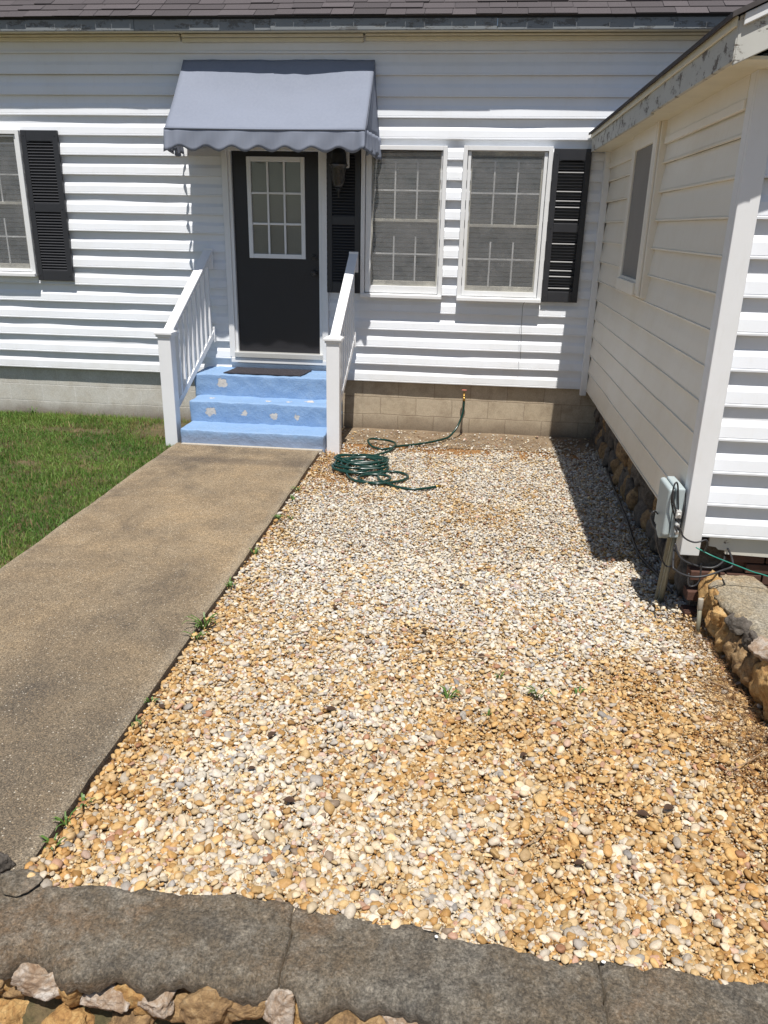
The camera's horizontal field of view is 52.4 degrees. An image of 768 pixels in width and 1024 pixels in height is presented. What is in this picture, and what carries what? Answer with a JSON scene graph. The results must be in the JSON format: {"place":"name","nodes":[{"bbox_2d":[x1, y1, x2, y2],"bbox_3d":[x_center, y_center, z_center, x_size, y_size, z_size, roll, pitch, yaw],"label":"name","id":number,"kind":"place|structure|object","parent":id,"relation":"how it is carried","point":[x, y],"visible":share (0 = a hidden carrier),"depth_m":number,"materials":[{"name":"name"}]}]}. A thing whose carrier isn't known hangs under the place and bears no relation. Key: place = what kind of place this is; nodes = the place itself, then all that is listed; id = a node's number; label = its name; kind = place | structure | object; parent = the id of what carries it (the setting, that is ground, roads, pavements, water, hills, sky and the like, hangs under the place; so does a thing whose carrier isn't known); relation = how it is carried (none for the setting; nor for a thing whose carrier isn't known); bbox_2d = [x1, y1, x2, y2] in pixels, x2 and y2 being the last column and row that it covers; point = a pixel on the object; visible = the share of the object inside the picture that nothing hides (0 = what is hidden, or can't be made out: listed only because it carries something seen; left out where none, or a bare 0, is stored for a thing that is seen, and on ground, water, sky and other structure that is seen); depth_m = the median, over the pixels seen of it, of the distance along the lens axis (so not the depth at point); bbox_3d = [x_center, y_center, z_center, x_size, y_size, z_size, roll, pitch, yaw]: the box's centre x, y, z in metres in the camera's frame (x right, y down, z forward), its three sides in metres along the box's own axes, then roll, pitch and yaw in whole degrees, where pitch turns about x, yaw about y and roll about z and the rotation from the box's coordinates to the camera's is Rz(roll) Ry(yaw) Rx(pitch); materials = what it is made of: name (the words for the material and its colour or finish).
{"place":"outdoors","nodes":[
{"label":"outdoors","id":0,"kind":"place"},
{"bbox_2d":[0,408,190,567],"bbox_3d":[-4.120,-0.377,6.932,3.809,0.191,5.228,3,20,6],"label":"lawn grass","id":1,"kind":"structure","parent":0,"point":[48,418],"depth_m":7.51,"materials":[{"name":"green plant"}]},
{"bbox_2d":[0,443,318,870],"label":"walkway","id":2,"kind":"structure","parent":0,"point":[104,595],"depth_m":4.62,"materials":[{"name":"concrete"}]},
{"bbox_2d":[22,421,595,1023],"bbox_3d":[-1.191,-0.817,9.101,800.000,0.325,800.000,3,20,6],"label":"ground","id":3,"kind":"structure","parent":0,"point":[38,1011],"depth_m":2.46,"materials":[{"name":"soil"}]},
{"bbox_2d":[154,248,215,445],"bbox_3d":[-2.087,-1.739,8.275,0.200,1.990,1.072,6,21,12],"label":"stair railing","id":4,"kind":"object","parent":3,"relation":"on","point":[172,344],"visible":0.98,"depth_m":8.16,"materials":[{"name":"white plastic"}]},
{"bbox_2d":[181,366,342,454],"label":"concrete steps","id":5,"kind":"structure","parent":3,"relation":"on","point":[258,411],"depth_m":8.20,"materials":[{"name":"blue paint"}]},
{"bbox_2d":[223,367,311,375],"bbox_3d":[-1.273,-1.546,8.588,0.903,0.014,0.370,3,20,6],"label":"doormat","id":6,"kind":"object","parent":5,"relation":"on","point":[268,371],"visible":1,"depth_m":8.55,"materials":[{"name":"rubber"}]},
{"bbox_2d":[323,252,357,453],"bbox_3d":[-0.441,-1.643,8.108,0.190,1.990,1.053,3,20,6],"label":"stair railing","id":7,"kind":"object","parent":3,"relation":"on","point":[340,340],"visible":0.98,"depth_m":7.89,"materials":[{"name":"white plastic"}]},
{"bbox_2d":[0,0,767,618],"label":"house","id":8,"kind":"structure","parent":3,"relation":"on","point":[586,180],"depth_m":7.94,"materials":[{"name":"white plastic"}]},
{"bbox_2d":[0,130,37,276],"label":"window","id":9,"kind":"structure","parent":8,"relation":"in","point":[25,236],"depth_m":8.59,"materials":[{"name":"white glass"}]},
{"bbox_2d":[163,59,381,159],"bbox_3d":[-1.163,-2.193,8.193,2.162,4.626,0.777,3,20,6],"label":"awning","id":10,"kind":"object","parent":8,"relation":"attached to","point":[300,105],"visible":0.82,"depth_m":7.52,"materials":[{"name":"grey fabric"}]},
{"bbox_2d":[231,151,319,353],"bbox_3d":[-1.150,-2.755,8.395,0.922,2.056,0.128,3,20,6],"label":"door","id":11,"kind":"structure","parent":8,"relation":"in","point":[276,194],"depth_m":8.40,"materials":[{"name":"grey paint"}]},
{"bbox_2d":[329,148,348,197],"bbox_3d":[-0.458,-3.450,7.897,0.196,0.505,0.216,3,20,6],"label":"wall lantern","id":12,"kind":"object","parent":8,"relation":"attached to","point":[339,164],"depth_m":7.83,"materials":[{"name":"black metal"}]},
{"bbox_2d":[360,145,447,299],"bbox_3d":[0.195,-2.999,8.131,0.873,1.486,0.153,3,20,6],"label":"window","id":13,"kind":"structure","parent":8,"relation":"in","point":[386,286],"depth_m":8.16,"materials":[{"name":"white glass"}]},
{"bbox_2d":[456,146,553,302],"bbox_3d":[1.227,-2.939,8.030,0.883,1.498,0.153,3,20,6],"label":"window","id":14,"kind":"structure","parent":8,"relation":"in","point":[497,291],"depth_m":8.05,"materials":[{"name":"white glass"}]},
{"bbox_2d":[615,120,672,298],"bbox_3d":[2.013,-2.332,6.073,0.135,1.215,1.050,3,20,6],"label":"window","id":15,"kind":"structure","parent":8,"relation":"in","point":[649,148],"depth_m":5.92,"materials":[{"name":"plastic"}]},
{"bbox_2d":[654,476,685,603],"bbox_3d":[1.685,0.236,4.652,0.132,0.858,0.348,3,20,6],"label":"utility box","id":16,"kind":"object","parent":8,"relation":"attached to","point":[664,520],"visible":0.9,"depth_m":4.56,"materials":[{"name":"grey plastic"}]},
{"bbox_2d":[650,510,671,566],"bbox_3d":[1.639,0.160,4.624,0.129,0.356,0.164,-12,24,-32],"label":"cable","id":17,"kind":"object","parent":16,"relation":"hanging from","point":[656,512],"visible":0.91,"depth_m":4.62,"materials":[{"name":"black rubber"}]},
{"bbox_2d":[671,482,678,521],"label":"cable","id":18,"kind":"object","parent":16,"relation":"attached to","point":[675,483],"visible":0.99,"depth_m":4.41,"materials":[{"name":"black rubber"}]},
{"bbox_2d":[672,490,679,530],"bbox_3d":[1.654,-0.008,4.413,0.073,0.237,0.016,7,21,14],"label":"cable","id":19,"kind":"object","parent":16,"relation":"attached to","point":[675,509],"visible":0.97,"depth_m":4.40,"materials":[{"name":"black rubber"}]},
{"bbox_2d":[675,493,685,534],"bbox_3d":[1.698,0.011,4.470,0.033,0.243,0.063,6,21,14],"label":"cable","id":20,"kind":"object","parent":16,"relation":"attached to","point":[683,507],"visible":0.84,"depth_m":4.44,"materials":[{"name":"black rubber"}]},
{"bbox_2d":[674,525,708,551],"bbox_3d":[1.710,0.145,4.373,0.214,0.182,0.126,3,20,6],"label":"cable","id":21,"kind":"object","parent":16,"relation":"attached to","point":[683,536],"visible":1,"depth_m":4.32,"materials":[{"name":"grey rubber"}]},
{"bbox_2d":[674,543,725,568],"bbox_3d":[1.892,0.236,4.530,0.434,0.139,0.165,-9,23,-26],"label":"cable","id":22,"kind":"object","parent":8,"relation":"attached to","point":[705,567],"visible":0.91,"depth_m":4.48,"materials":[{"name":"grey rubber"}]},
{"bbox_2d":[672,546,733,577],"bbox_3d":[1.815,0.284,4.481,0.352,0.126,0.212,3,20,6],"label":"cable","id":23,"kind":"object","parent":8,"relation":"attached to","point":[710,574],"visible":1,"depth_m":4.41,"materials":[{"name":"grey rubber"}]},
{"bbox_2d":[687,563,701,586],"bbox_3d":[1.780,0.360,4.470,0.072,0.152,0.020,3,20,6],"label":"cable","id":24,"kind":"object","parent":23,"relation":"hanging from","point":[697,583],"visible":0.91,"depth_m":4.48,"materials":[{"name":"grey rubber"}]},
{"bbox_2d":[696,547,767,576],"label":"cable","id":25,"kind":"object","parent":8,"relation":"attached to","point":[731,563],"visible":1,"depth_m":4.37,"materials":[{"name":"green rubber"}]},
{"bbox_2d":[0,852,767,1023],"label":"stone wall","id":26,"kind":"structure","parent":3,"relation":"on","point":[143,956],"depth_m":2.39,"materials":[{"name":"grey stone"}]},
{"bbox_2d":[697,570,767,722],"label":"stone wall","id":27,"kind":"structure","parent":3,"relation":"on","point":[734,615],"depth_m":4.18,"materials":[{"name":"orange stone"}]},
{"bbox_2d":[24,429,767,984],"bbox_3d":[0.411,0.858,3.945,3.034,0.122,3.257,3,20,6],"label":"gravel","id":28,"kind":"structure","parent":0,"point":[562,933],"depth_m":3.30,"materials":[{"name":"beige gravel"}]},
{"bbox_2d":[41,833,65,849],"bbox_3d":[-1.224,1.208,2.858,0.091,0.042,0.080,9,22,21],"label":"weed","id":29,"kind":"object","parent":28,"relation":"on","point":[45,838],"visible":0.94,"depth_m":2.86,"materials":[{"name":"green plant"}]},
{"bbox_2d":[53,807,78,830],"bbox_3d":[-1.196,1.167,2.953,0.110,0.054,0.107,-11,24,-31],"label":"weed","id":30,"kind":"object","parent":28,"relation":"on","point":[66,821],"visible":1,"depth_m":2.96,"materials":[{"name":"green plant"}]},
{"bbox_2d":[80,793,96,807],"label":"weed","id":31,"kind":"object","parent":28,"relation":"on","point":[82,798],"visible":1,"depth_m":3.08,"materials":[{"name":"green plant"}]},
{"bbox_2d":[144,697,158,702],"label":"weed","id":32,"kind":"object","parent":28,"relation":"on","point":[151,699],"visible":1,"depth_m":3.71,"materials":[{"name":"green plant"}]},
{"bbox_2d":[180,631,208,638],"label":"weed","id":33,"kind":"object","parent":28,"relation":"on","point":[200,634],"visible":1,"depth_m":4.28,"materials":[{"name":"green plant"}]},
{"bbox_2d":[182,612,217,629],"bbox_3d":[-1.029,0.625,4.393,0.206,0.084,0.145,-2,20,-8],"label":"weed","id":34,"kind":"object","parent":28,"relation":"on","point":[205,624],"visible":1,"depth_m":4.40,"materials":[{"name":"green plant"}]},
{"bbox_2d":[225,577,235,587],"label":"weed","id":35,"kind":"object","parent":28,"relation":"on","point":[229,584],"visible":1,"depth_m":4.92,"materials":[{"name":"green plant"}]},
{"bbox_2d":[249,547,260,554],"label":"weed","id":36,"kind":"object","parent":28,"relation":"on","point":[256,551],"visible":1,"depth_m":5.42,"materials":[{"name":"green plant"}]},
{"bbox_2d":[268,731,275,736],"bbox_3d":[-0.505,0.999,3.513,0.034,0.008,0.042,3,20,6],"label":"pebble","id":37,"kind":"object","parent":28,"relation":"on","point":[271,733],"visible":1,"depth_m":3.51,"materials":[{"name":"brown stone"}]},
{"bbox_2d":[283,796,294,801],"bbox_3d":[-0.380,1.149,3.114,0.038,0.009,0.038,-15,26,-37],"label":"pebble","id":38,"kind":"object","parent":28,"relation":"on","point":[289,799],"visible":1,"depth_m":3.12,"materials":[{"name":"brown stone"}]},
{"bbox_2d":[326,706,335,709],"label":"dead leaf","id":39,"kind":"object","parent":28,"relation":"on","point":[331,708],"visible":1,"depth_m":3.71,"materials":[{"name":"brown plant"}]},
{"bbox_2d":[437,685,460,698],"bbox_3d":[0.325,0.891,3.850,0.140,0.054,0.078,10,22,23],"label":"weed","id":40,"kind":"object","parent":28,"relation":"on","point":[447,695],"visible":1,"depth_m":3.85,"materials":[{"name":"green plant"}]},
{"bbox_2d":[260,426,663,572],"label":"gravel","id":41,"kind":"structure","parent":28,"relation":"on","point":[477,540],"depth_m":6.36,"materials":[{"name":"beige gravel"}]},
{"bbox_2d":[331,397,464,490],"bbox_3d":[0.138,-0.761,7.789,1.121,0.424,2.128,5,21,10],"label":"garden hose","id":42,"kind":"object","parent":41,"relation":"on","point":[362,469],"visible":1,"depth_m":7.38,"materials":[{"name":"green rubber"}]},
{"bbox_2d":[605,467,673,593],"bbox_3d":[1.975,-0.004,6.398,0.108,0.049,3.102,4,20,6],"label":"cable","id":43,"kind":"object","parent":41,"relation":"on","point":[635,546],"visible":0.84,"depth_m":5.87,"materials":[{"name":"black rubber"}]},
{"bbox_2d":[517,685,551,697],"bbox_3d":[0.743,0.895,3.841,0.176,0.068,0.091,3,20,6],"label":"weed","id":44,"kind":"object","parent":28,"relation":"on","point":[532,691],"visible":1,"depth_m":3.86,"materials":[{"name":"green plant"}]},
{"bbox_2d":[523,826,547,846],"bbox_3d":[0.580,1.228,2.949,0.157,0.012,0.017,-17,27,-41],"label":"twig","id":45,"kind":"object","parent":28,"relation":"on","point":[537,837],"visible":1,"depth_m":2.94,"materials":[{"name":"beige wood"}]},
{"bbox_2d":[575,859,584,863],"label":"dead leaf","id":46,"kind":"object","parent":28,"relation":"on","point":[578,861],"visible":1,"depth_m":2.84,"materials":[{"name":"brown plant"}]},
{"bbox_2d":[574,686,587,693],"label":"weed","id":47,"kind":"object","parent":28,"relation":"on","point":[579,690],"visible":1,"depth_m":3.91,"materials":[{"name":"green plant"}]},
{"bbox_2d":[637,810,649,815],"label":"dead leaf","id":48,"kind":"object","parent":28,"relation":"on","point":[643,812],"visible":1,"depth_m":3.08,"materials":[{"name":"brown plant"}]},
{"bbox_2d":[664,804,673,808],"bbox_3d":[1.139,1.179,3.116,0.037,0.008,0.037,11,22,24],"label":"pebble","id":49,"kind":"object","parent":28,"relation":"on","point":[668,806],"visible":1,"depth_m":3.12,"materials":[{"name":"brown stone"}]},
{"bbox_2d":[695,598,703,634],"bbox_3d":[1.813,0.620,4.496,0.043,0.266,0.032,3,20,6],"label":"pipe stub","id":50,"kind":"object","parent":28,"relation":"on","point":[699,610],"visible":0.92,"depth_m":4.47,"materials":[{"name":"plastic"}]},
{"bbox_2d":[701,678,738,693],"bbox_3d":[1.705,0.880,3.957,0.004,0.012,0.192,-18,28,-42],"label":"twig","id":51,"kind":"object","parent":28,"relation":"on","point":[721,685],"visible":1,"depth_m":3.95,"materials":[{"name":"brown wood"}]},
{"bbox_2d":[341,427,595,454],"bbox_3d":[0.945,-0.791,8.579,3.150,0.016,0.720,3,20,6],"label":"dirt strip","id":52,"kind":"object","parent":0,"point":[515,442],"visible":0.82,"depth_m":8.59,"materials":[{"name":"brown soil"}]},
{"bbox_2d":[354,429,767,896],"bbox_3d":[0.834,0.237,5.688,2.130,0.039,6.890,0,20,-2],"label":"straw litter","id":53,"kind":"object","parent":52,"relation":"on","point":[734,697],"visible":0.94,"depth_m":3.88,"materials":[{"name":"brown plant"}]},
{"bbox_2d":[724,753,761,771],"bbox_3d":[1.566,1.088,3.385,0.251,0.013,0.017,-10,23,-29],"label":"twig","id":54,"kind":"object","parent":53,"relation":"on","point":[743,763],"visible":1,"depth_m":3.37,"materials":[{"name":"beige wood"}]}
]}

